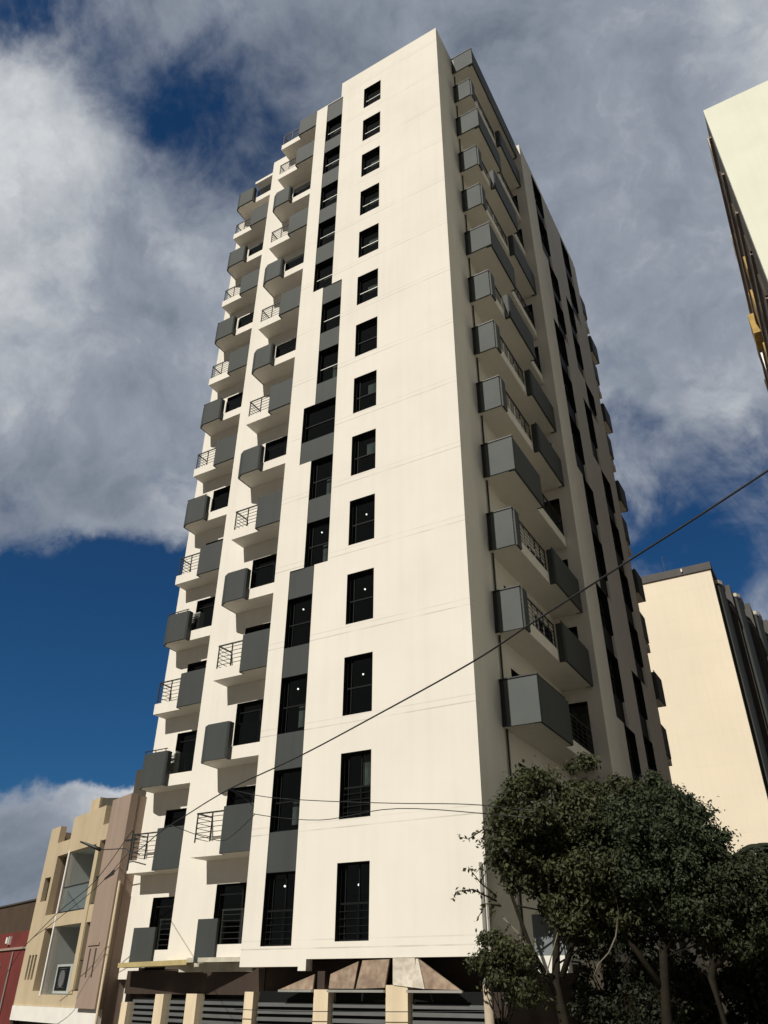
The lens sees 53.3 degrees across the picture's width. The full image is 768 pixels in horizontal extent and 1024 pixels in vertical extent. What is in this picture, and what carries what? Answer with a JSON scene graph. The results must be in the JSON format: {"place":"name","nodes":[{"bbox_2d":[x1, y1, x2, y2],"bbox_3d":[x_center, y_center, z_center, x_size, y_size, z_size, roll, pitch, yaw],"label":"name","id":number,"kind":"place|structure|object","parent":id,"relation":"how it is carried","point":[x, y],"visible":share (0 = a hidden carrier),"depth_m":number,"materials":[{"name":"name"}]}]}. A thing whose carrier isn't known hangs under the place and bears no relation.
{"place":"outdoors","nodes":[
{"label":"outdoors","id":0,"kind":"place"},
{"bbox_2d":[191,612,200,630],"bbox_3d":[-8.231,4.894,33.453,0.600,0.920,0.300,-17,-36,25],"label":"air conditioner","id":1,"kind":"object","parent":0,"point":[193,620],"visible":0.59,"depth_m":33.45,"materials":[{"name":"metal"}]},
{"bbox_2d":[0,0,767,905],"label":"sky","id":2,"kind":"structure","parent":0,"point":[133,132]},
{"bbox_2d":[117,28,708,1023],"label":"apartment tower","id":3,"kind":"structure","parent":0,"point":[407,484],"depth_m":28.14,"materials":[{"name":"beige paint"}]},
{"bbox_2d":[6,855,126,973],"bbox_3d":[-11.813,14.576,27.593,7.337,3.567,0.625,-26,-41,35],"label":"overhead cable","id":4,"kind":"object","parent":3,"relation":"attached to","point":[67,911],"visible":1,"depth_m":27.19,"materials":[{"name":"rubber"}]},
{"bbox_2d":[80,841,139,854],"bbox_3d":[-10.303,12.677,28.831,2.853,0.634,0.192,-11,-34,17],"label":"street lamp","id":5,"kind":"object","parent":3,"relation":"attached to","point":[97,848],"visible":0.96,"depth_m":28.99,"materials":[{"name":"grey metal"}]},
{"bbox_2d":[126,830,136,870],"bbox_3d":[-8.857,11.781,26.639,0.480,1.301,0.060,-17,-36,25],"label":"service mast","id":6,"kind":"object","parent":3,"relation":"attached to","point":[131,840],"visible":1,"depth_m":26.69,"materials":[{"name":"grey metal"}]},
{"bbox_2d":[28,829,133,942],"bbox_3d":[-11.388,13.765,27.874,6.597,3.448,0.436,-26,-41,36],"label":"overhead cable","id":7,"kind":"object","parent":6,"relation":"attached to","point":[88,887],"visible":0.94,"depth_m":27.18,"materials":[{"name":"rubber"}]},
{"bbox_2d":[149,896,174,949],"bbox_3d":[-7.560,14.775,27.443,2.098,1.738,0.234,-17,-36,25],"label":"balcony door","id":8,"kind":"structure","parent":3,"relation":"in","point":[162,907],"depth_m":27.91,"materials":[{"name":"glass"}]},
{"bbox_2d":[169,751,180,773],"bbox_3d":[-8.479,10.015,30.384,0.600,0.920,0.300,-17,-36,25],"label":"air conditioner","id":9,"kind":"object","parent":3,"relation":"attached to","point":[173,752],"visible":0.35,"depth_m":30.28,"materials":[{"name":"white paint"}]},
{"bbox_2d":[164,808,186,826],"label":"balcony door","id":10,"kind":"structure","parent":3,"relation":"in","point":[172,816],"depth_m":29.73,"materials":[{"name":"glass"}]},
{"bbox_2d":[175,730,196,751],"bbox_3d":[-7.506,9.688,30.624,2.148,1.858,0.234,-17,-36,25],"label":"balcony door","id":11,"kind":"structure","parent":3,"relation":"in","point":[186,741],"depth_m":31.28,"materials":[{"name":"glass"}]},
{"bbox_2d":[187,660,206,671],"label":"balcony door","id":12,"kind":"structure","parent":3,"relation":"in","point":[202,664],"depth_m":32.97,"materials":[{"name":"glass"}]},
{"bbox_2d":[196,596,215,612],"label":"balcony door","id":13,"kind":"structure","parent":3,"relation":"in","point":[204,605],"depth_m":34.52,"materials":[{"name":"glass"}]},
{"bbox_2d":[213,485,230,497],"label":"balcony door","id":14,"kind":"structure","parent":3,"relation":"in","point":[225,490],"depth_m":37.76,"materials":[{"name":"glass"}]},
{"bbox_2d":[213,882,246,943],"bbox_3d":[-4.541,12.693,24.155,1.968,1.758,0.234,-17,-36,25],"label":"balcony door","id":15,"kind":"structure","parent":3,"relation":"in","point":[232,895],"depth_m":24.51,"materials":[{"name":"glass"}]},
{"bbox_2d":[227,392,242,401],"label":"balcony door","id":16,"kind":"structure","parent":3,"relation":"in","point":[240,394],"depth_m":40.93,"materials":[{"name":"glass"}]},
{"bbox_2d":[226,785,255,805],"bbox_3d":[-4.494,10.177,25.715,1.998,1.838,0.234,-17,-36,25],"label":"balcony door","id":17,"kind":"structure","parent":3,"relation":"in","point":[233,798],"depth_m":26.34,"materials":[{"name":"glass"}]},
{"bbox_2d":[233,699,263,745],"bbox_3d":[-4.478,7.637,27.311,1.998,1.838,0.234,-17,-36,25],"label":"balcony door","id":18,"kind":"structure","parent":3,"relation":"in","point":[252,710],"depth_m":27.90,"materials":[{"name":"glass"}]},
{"bbox_2d":[245,622,270,633],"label":"balcony door","id":19,"kind":"structure","parent":3,"relation":"in","point":[267,625],"depth_m":29.61,"materials":[{"name":"glass"}]},
{"bbox_2d":[250,554,276,588],"bbox_3d":[-4.446,2.557,30.503,1.998,1.838,0.234,-17,-36,25],"label":"balcony door","id":20,"kind":"structure","parent":3,"relation":"in","point":[264,562],"depth_m":31.16,"materials":[{"name":"glass"}]},
{"bbox_2d":[264,435,287,461],"bbox_3d":[-4.413,-2.523,33.695,1.998,1.838,0.234,-17,-36,25],"label":"balcony door","id":21,"kind":"structure","parent":3,"relation":"in","point":[280,440],"depth_m":34.35,"materials":[{"name":"glass"}]},
{"bbox_2d":[260,871,295,946],"bbox_3d":[-2.930,11.251,21.703,1.068,1.868,0.234,-17,-36,25],"label":"window","id":22,"kind":"structure","parent":3,"relation":"in","point":[277,919],"depth_m":21.80,"materials":[{"name":"glass"}]},
{"bbox_2d":[269,767,301,832],"bbox_3d":[-2.915,8.758,23.270,1.068,1.798,0.234,-17,-36,25],"label":"window","id":23,"kind":"structure","parent":3,"relation":"in","point":[286,782],"depth_m":23.38,"materials":[{"name":"glass"}]},
{"bbox_2d":[277,673,307,733],"bbox_3d":[-2.898,6.243,24.851,1.068,1.858,0.234,-17,-36,25],"label":"window","id":24,"kind":"structure","parent":3,"relation":"in","point":[292,706],"depth_m":24.97,"materials":[{"name":"glass"}]},
{"bbox_2d":[284,593,312,648],"bbox_3d":[-2.883,3.787,26.393,1.068,1.818,0.234,-17,-36,25],"label":"window","id":25,"kind":"structure","parent":3,"relation":"in","point":[299,609],"depth_m":26.53,"materials":[{"name":"glass"}]},
{"bbox_2d":[304,517,329,567],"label":"window","id":26,"kind":"structure","parent":3,"relation":"in","point":[317,532],"depth_m":27.86,"materials":[{"name":"glass"}]},
{"bbox_2d":[301,396,335,443],"bbox_3d":[-2.568,-3.665,30.892,1.588,1.788,0.234,-17,-36,25],"label":"window","id":27,"kind":"structure","parent":3,"relation":"in","point":[318,419],"depth_m":31.07,"materials":[{"name":"glass"}]},
{"bbox_2d":[309,454,332,499],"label":"window","id":28,"kind":"structure","parent":3,"relation":"in","point":[321,468],"depth_m":29.41,"materials":[{"name":"glass"}]},
{"bbox_2d":[313,256,333,291],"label":"window","id":29,"kind":"structure","parent":3,"relation":"in","point":[324,269],"depth_m":35.90,"materials":[{"name":"glass"}]},
{"bbox_2d":[317,215,335,247],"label":"window","id":30,"kind":"structure","parent":3,"relation":"in","point":[326,229],"depth_m":37.53,"materials":[{"name":"glass"}]},
{"bbox_2d":[317,343,338,383],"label":"window","id":31,"kind":"structure","parent":3,"relation":"in","point":[328,357],"depth_m":32.51,"materials":[{"name":"glass"}]},
{"bbox_2d":[320,180,337,209],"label":"window","id":32,"kind":"structure","parent":3,"relation":"in","point":[328,192],"depth_m":39.08,"materials":[{"name":"glass"}]},
{"bbox_2d":[320,296,340,333],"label":"window","id":33,"kind":"structure","parent":3,"relation":"in","point":[330,315],"depth_m":34.07,"materials":[{"name":"glass"}]},
{"bbox_2d":[323,145,339,173],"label":"window","id":34,"kind":"structure","parent":3,"relation":"in","point":[331,158],"depth_m":40.67,"materials":[{"name":"glass"}]},
{"bbox_2d":[325,114,341,141],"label":"window","id":35,"kind":"structure","parent":3,"relation":"in","point":[333,127],"depth_m":42.22,"materials":[{"name":"glass"}]},
{"bbox_2d":[335,861,369,941],"bbox_3d":[-0.789,10.524,20.693,1.058,1.908,0.234,-17,-36,25],"label":"window","id":36,"kind":"structure","parent":3,"relation":"in","point":[353,878],"depth_m":20.77,"materials":[{"name":"glass"}]},
{"bbox_2d":[339,749,370,818],"bbox_3d":[-0.773,7.954,22.308,1.058,1.858,0.234,-17,-36,25],"label":"window","id":37,"kind":"structure","parent":3,"relation":"in","point":[355,776],"depth_m":22.42,"materials":[{"name":"glass"}]},
{"bbox_2d":[343,652,372,715],"bbox_3d":[-0.757,5.397,23.915,1.058,1.898,0.234,-17,-36,25],"label":"window","id":38,"kind":"structure","parent":3,"relation":"in","point":[357,689],"depth_m":24.03,"materials":[{"name":"glass"}]},
{"bbox_2d":[346,568,373,624],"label":"window","id":39,"kind":"structure","parent":3,"relation":"in","point":[360,585],"depth_m":25.66,"materials":[{"name":"glass"}]},
{"bbox_2d":[348,494,374,545],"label":"window","id":40,"kind":"structure","parent":3,"relation":"in","point":[362,510],"depth_m":27.26,"materials":[{"name":"glass"}]},
{"bbox_2d":[351,429,375,475],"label":"window","id":41,"kind":"structure","parent":3,"relation":"in","point":[364,444],"depth_m":28.84,"materials":[{"name":"glass"}]},
{"bbox_2d":[353,370,376,413],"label":"window","id":42,"kind":"structure","parent":3,"relation":"in","point":[364,385],"depth_m":30.43,"materials":[{"name":"glass"}]},
{"bbox_2d":[235,1009,496,1011],"bbox_3d":[-0.721,12.338,18.919,7.600,0.087,0.020,-17,-36,25],"label":"overhead cable","id":43,"kind":"object","parent":3,"relation":"attached to","point":[365,1011],"visible":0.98,"depth_m":18.75,"materials":[{"name":"rubber"}]},
{"bbox_2d":[355,317,376,356],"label":"window","id":44,"kind":"structure","parent":3,"relation":"in","point":[366,332],"depth_m":32.05,"materials":[{"name":"glass"}]},
{"bbox_2d":[357,268,377,304],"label":"window","id":45,"kind":"structure","parent":3,"relation":"in","point":[367,285],"depth_m":33.66,"materials":[{"name":"glass"}]},
{"bbox_2d":[358,223,378,257],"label":"window","id":46,"kind":"structure","parent":3,"relation":"in","point":[369,237],"depth_m":35.32,"materials":[{"name":"glass"}]},
{"bbox_2d":[360,183,378,214],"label":"window","id":47,"kind":"structure","parent":3,"relation":"in","point":[369,199],"depth_m":36.93,"materials":[{"name":"glass"}]},
{"bbox_2d":[361,146,379,176],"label":"window","id":48,"kind":"structure","parent":3,"relation":"in","point":[371,159],"depth_m":38.54,"materials":[{"name":"glass"}]},
{"bbox_2d":[362,112,379,140],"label":"window","id":49,"kind":"structure","parent":3,"relation":"in","point":[371,126],"depth_m":40.17,"materials":[{"name":"glass"}]},
{"bbox_2d":[364,80,380,107],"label":"window","id":50,"kind":"structure","parent":3,"relation":"in","point":[372,93],"depth_m":41.78,"materials":[{"name":"glass"}]},
{"bbox_2d":[125,469,767,853],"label":"overhead cable","id":51,"kind":"object","parent":3,"relation":"attached to","point":[655,543],"visible":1,"depth_m":7.95,"materials":[{"name":"rubber"}]},
{"bbox_2d":[161,814,254,840],"bbox_3d":[-2.847,5.566,13.538,0.814,0.322,3.459,24,-39,-33],"label":"overhead cable","id":52,"kind":"object","parent":51,"relation":"attached to","point":[210,838],"visible":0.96,"depth_m":14.29,"materials":[{"name":"rubber"}]},
{"bbox_2d":[230,789,533,810],"bbox_3d":[-0.304,3.971,10.570,5.309,0.930,0.190,-22,-39,31],"label":"overhead cable","id":53,"kind":"object","parent":51,"relation":"attached to","point":[389,803],"visible":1,"depth_m":10.23,"materials":[{"name":"rubber"}]},
{"bbox_2d":[231,790,533,819],"bbox_3d":[-0.069,4.170,10.809,5.313,1.010,0.963,-22,-39,31],"label":"overhead cable","id":54,"kind":"object","parent":51,"relation":"attached to","point":[387,809],"visible":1,"depth_m":10.38,"materials":[{"name":"rubber"}]},
{"bbox_2d":[511,669,518,676],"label":"balcony door","id":55,"kind":"structure","parent":3,"relation":"in","point":[513,673],"depth_m":25.16,"materials":[{"name":"glass"}]},
{"bbox_2d":[512,195,519,214],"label":"window","id":56,"kind":"structure","parent":3,"relation":"in","point":[515,197],"depth_m":44.42,"materials":[{"name":"glass"}]},
{"bbox_2d":[517,229,523,245],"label":"window","id":57,"kind":"structure","parent":3,"relation":"in","point":[520,231],"depth_m":42.83,"materials":[{"name":"glass"}]},
{"bbox_2d":[524,304,535,329],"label":"window","id":58,"kind":"structure","parent":3,"relation":"in","point":[530,308],"depth_m":39.63,"materials":[{"name":"glass"}]},
{"bbox_2d":[531,175,543,217],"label":"window","id":59,"kind":"structure","parent":3,"relation":"in","point":[538,201],"depth_m":48.42,"materials":[{"name":"glass"}]},
{"bbox_2d":[534,347,541,373],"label":"window","id":60,"kind":"structure","parent":3,"relation":"in","point":[536,348],"depth_m":37.93,"materials":[{"name":"glass"}]},
{"bbox_2d":[535,615,552,643],"bbox_3d":[5.987,5.086,28.820,0.234,1.878,1.898,-17,-36,25],"label":"balcony door","id":61,"kind":"structure","parent":3,"relation":"in","point":[540,625],"depth_m":29.57,"materials":[{"name":"glass"}]},
{"bbox_2d":[537,212,550,256],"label":"window","id":62,"kind":"structure","parent":3,"relation":"in","point":[544,238],"depth_m":46.50,"materials":[{"name":"glass"}]},
{"bbox_2d":[543,498,563,533],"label":"window","id":63,"kind":"structure","parent":3,"relation":"in","point":[555,503],"depth_m":33.24,"materials":[{"name":"glass"}]},
{"bbox_2d":[548,261,560,300],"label":"window","id":64,"kind":"structure","parent":3,"relation":"in","point":[555,285],"depth_m":45.31,"materials":[{"name":"glass"}]},
{"bbox_2d":[531,914,580,972],"bbox_3d":[4.028,10.145,17.983,0.930,1.200,0.630,-17,-36,25],"label":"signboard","id":65,"kind":"object","parent":3,"relation":"attached to","point":[544,944],"visible":0.43,"depth_m":17.81,"materials":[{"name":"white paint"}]},
{"bbox_2d":[554,295,566,334],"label":"window","id":66,"kind":"structure","parent":3,"relation":"in","point":[560,316],"depth_m":43.85,"materials":[{"name":"glass"}]},
{"bbox_2d":[554,785,567,817],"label":"balcony door","id":67,"kind":"structure","parent":3,"relation":"in","point":[557,789],"depth_m":26.08,"materials":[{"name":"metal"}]},
{"bbox_2d":[554,319,568,365],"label":"window","id":68,"kind":"structure","parent":3,"relation":"in","point":[560,338],"depth_m":41.72,"materials":[{"name":"glass"}]},
{"bbox_2d":[560,238,571,276],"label":"window","id":69,"kind":"structure","parent":3,"relation":"in","point":[565,255],"depth_m":52.41,"materials":[{"name":"glass"}]},
{"bbox_2d":[561,364,576,412],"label":"window","id":70,"kind":"structure","parent":3,"relation":"in","point":[567,383],"depth_m":39.96,"materials":[{"name":"glass"}]},
{"bbox_2d":[566,297,576,332],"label":"window","id":71,"kind":"structure","parent":3,"relation":"in","point":[571,313],"depth_m":47.62,"materials":[{"name":"glass"}]},
{"bbox_2d":[566,273,578,313],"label":"window","id":72,"kind":"structure","parent":3,"relation":"in","point":[572,292],"depth_m":50.53,"materials":[{"name":"glass"}]},
{"bbox_2d":[568,626,577,637],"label":"window","id":73,"kind":"structure","parent":3,"relation":"in","point":[573,629],"depth_m":30.12,"materials":[{"name":"glass"}]},
{"bbox_2d":[569,414,584,464],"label":"window","id":74,"kind":"structure","parent":3,"relation":"in","point":[576,436],"depth_m":38.21,"materials":[{"name":"glass"}]},
{"bbox_2d":[572,332,583,369],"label":"window","id":75,"kind":"structure","parent":3,"relation":"in","point":[577,348],"depth_m":46.01,"materials":[{"name":"glass"}]},
{"bbox_2d":[569,701,593,753],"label":"window","id":76,"kind":"structure","parent":3,"relation":"in","point":[579,710],"depth_m":28.36,"materials":[{"name":"glass"}]},
{"bbox_2d":[582,475,598,524],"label":"window","id":77,"kind":"structure","parent":3,"relation":"in","point":[588,491],"depth_m":37.05,"materials":[{"name":"glass"}]},
{"bbox_2d":[583,398,597,448],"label":"window","id":78,"kind":"structure","parent":3,"relation":"in","point":[588,413],"depth_m":43.04,"materials":[{"name":"glass"}]},
{"bbox_2d":[585,382,596,415],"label":"window","id":79,"kind":"structure","parent":3,"relation":"in","point":[590,397],"depth_m":45.48,"materials":[{"name":"glass"}]},
{"bbox_2d":[591,530,607,580],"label":"window","id":80,"kind":"structure","parent":3,"relation":"in","point":[598,548],"depth_m":35.47,"materials":[{"name":"glass"}]},
{"bbox_2d":[596,583,613,635],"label":"window","id":81,"kind":"structure","parent":3,"relation":"in","point":[602,598],"depth_m":33.31,"materials":[{"name":"glass"}]},
{"bbox_2d":[601,470,614,512],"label":"window","id":82,"kind":"structure","parent":3,"relation":"in","point":[607,488],"depth_m":42.15,"materials":[{"name":"glass"}]},
{"bbox_2d":[606,647,624,702],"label":"window","id":83,"kind":"structure","parent":3,"relation":"in","point":[614,671],"depth_m":31.74,"materials":[{"name":"glass"}]},
{"bbox_2d":[609,516,623,560],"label":"window","id":84,"kind":"structure","parent":3,"relation":"in","point":[615,532],"depth_m":40.58,"materials":[{"name":"glass"}]},
{"bbox_2d":[619,568,633,611],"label":"window","id":85,"kind":"structure","parent":3,"relation":"in","point":[624,581],"depth_m":39.00,"materials":[{"name":"glass"}]},
{"bbox_2d":[624,724,641,776],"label":"window","id":86,"kind":"structure","parent":3,"relation":"in","point":[630,736],"depth_m":30.91,"materials":[{"name":"glass"}]},
{"bbox_2d":[628,620,643,667],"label":"window","id":87,"kind":"structure","parent":3,"relation":"in","point":[633,633],"depth_m":37.42,"materials":[{"name":"glass"}]},
{"bbox_2d":[631,670,647,719],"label":"window","id":88,"kind":"structure","parent":3,"relation":"in","point":[637,683],"depth_m":34.98,"materials":[{"name":"glass"}]},
{"bbox_2d":[643,735,656,771],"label":"window","id":89,"kind":"structure","parent":3,"relation":"in","point":[649,750],"depth_m":33.58,"materials":[{"name":"glass"}]},
{"bbox_2d":[638,559,767,1023],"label":"apartment tower","id":90,"kind":"structure","parent":0,"point":[707,632],"depth_m":76.20,"materials":[{"name":"beige paint"}]},
{"bbox_2d":[703,81,767,390],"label":"apartment block","id":91,"kind":"structure","parent":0,"point":[737,128],"depth_m":42.81,"materials":[{"name":"beige paint"}]},
{"label":"ground","id":92,"kind":"structure","parent":0,"visible":0},
{"bbox_2d":[0,930,29,1023],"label":"red house","id":93,"kind":"structure","parent":92,"relation":"on","point":[13,944],"depth_m":34.53,"materials":[{"name":"paint"}]},
{"bbox_2d":[0,898,36,933],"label":"brown house","id":94,"kind":"structure","parent":92,"relation":"on","point":[16,917],"depth_m":46.16,"materials":[{"name":"brown paint"}]},
{"bbox_2d":[9,793,176,1023],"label":"townhouse","id":95,"kind":"structure","parent":92,"relation":"on","point":[85,936],"depth_m":30.65,"materials":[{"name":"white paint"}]},
{"bbox_2d":[52,964,72,993],"bbox_3d":[-12.703,18.702,30.644,0.450,1.000,1.700,24,-39,-33],"label":"air conditioner","id":96,"kind":"object","parent":95,"relation":"on","point":[62,978],"visible":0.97,"depth_m":30.46,"materials":[{"name":"grey paint"}]},
{"bbox_2d":[133,769,145,796],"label":"party wall","id":97,"kind":"structure","parent":92,"relation":"on","point":[137,785],"depth_m":31.89,"materials":[{"name":"brown paint"}]},
{"bbox_2d":[462,923,553,1023],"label":"shrub","id":98,"kind":"object","parent":92,"relation":"on","point":[511,959],"visible":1,"depth_m":16.54,"materials":[{"name":"green plant"}]},
{"bbox_2d":[452,751,669,1023],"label":"broadleaf tree","id":99,"kind":"object","parent":92,"relation":"on","point":[554,876],"visible":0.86,"depth_m":17.80,"materials":[{"name":"green plant"}]},
{"bbox_2d":[502,916,558,974],"bbox_3d":[3.314,9.687,17.127,1.309,1.170,0.113,-14,-35,21],"label":"bare branch","id":100,"kind":"object","parent":99,"relation":"attached to","point":[514,929],"visible":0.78,"depth_m":16.94,"materials":[{"name":"brown plant"}]},
{"bbox_2d":[593,893,619,977],"bbox_3d":[4.826,9.212,16.676,0.776,1.608,0.044,-17,-36,25],"label":"bare branch","id":101,"kind":"object","parent":99,"relation":"attached to","point":[604,957],"visible":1,"depth_m":16.54,"materials":[{"name":"brown plant"}]},
{"bbox_2d":[566,900,695,1023],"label":"shrub","id":102,"kind":"object","parent":92,"relation":"on","point":[605,1006],"visible":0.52,"depth_m":16.98,"materials":[{"name":"green plant"}]},
{"bbox_2d":[566,768,746,1023],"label":"broadleaf tree","id":103,"kind":"object","parent":92,"relation":"on","point":[675,835],"visible":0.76,"depth_m":16.89,"materials":[{"name":"green plant"}]},
{"bbox_2d":[628,939,767,1023],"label":"shrub","id":104,"kind":"object","parent":92,"relation":"on","point":[738,982],"visible":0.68,"depth_m":17.57,"materials":[{"name":"green plant"}]},
{"bbox_2d":[657,839,767,1023],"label":"broadleaf tree","id":105,"kind":"object","parent":92,"relation":"on","point":[749,913],"visible":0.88,"depth_m":16.01,"materials":[{"name":"green plant"}]},
{"bbox_2d":[701,842,767,1022],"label":"banana plant","id":106,"kind":"object","parent":92,"relation":"on","point":[747,847],"visible":0.07,"depth_m":18.50,"materials":[{"name":"green plant"}]},
{"bbox_2d":[746,846,767,856],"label":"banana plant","id":107,"kind":"object","parent":92,"relation":"on","point":[762,848],"visible":0.28,"depth_m":18.30,"materials":[{"name":"green plant"}]},
{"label":"pavement","id":108,"kind":"structure","parent":0,"visible":0},
{"bbox_2d":[483,978,494,1023],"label":"utility pole","id":109,"kind":"object","parent":108,"relation":"on","point":[489,1014],"visible":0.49,"depth_m":16.84,"materials":[{"name":"concrete"}]}
]}

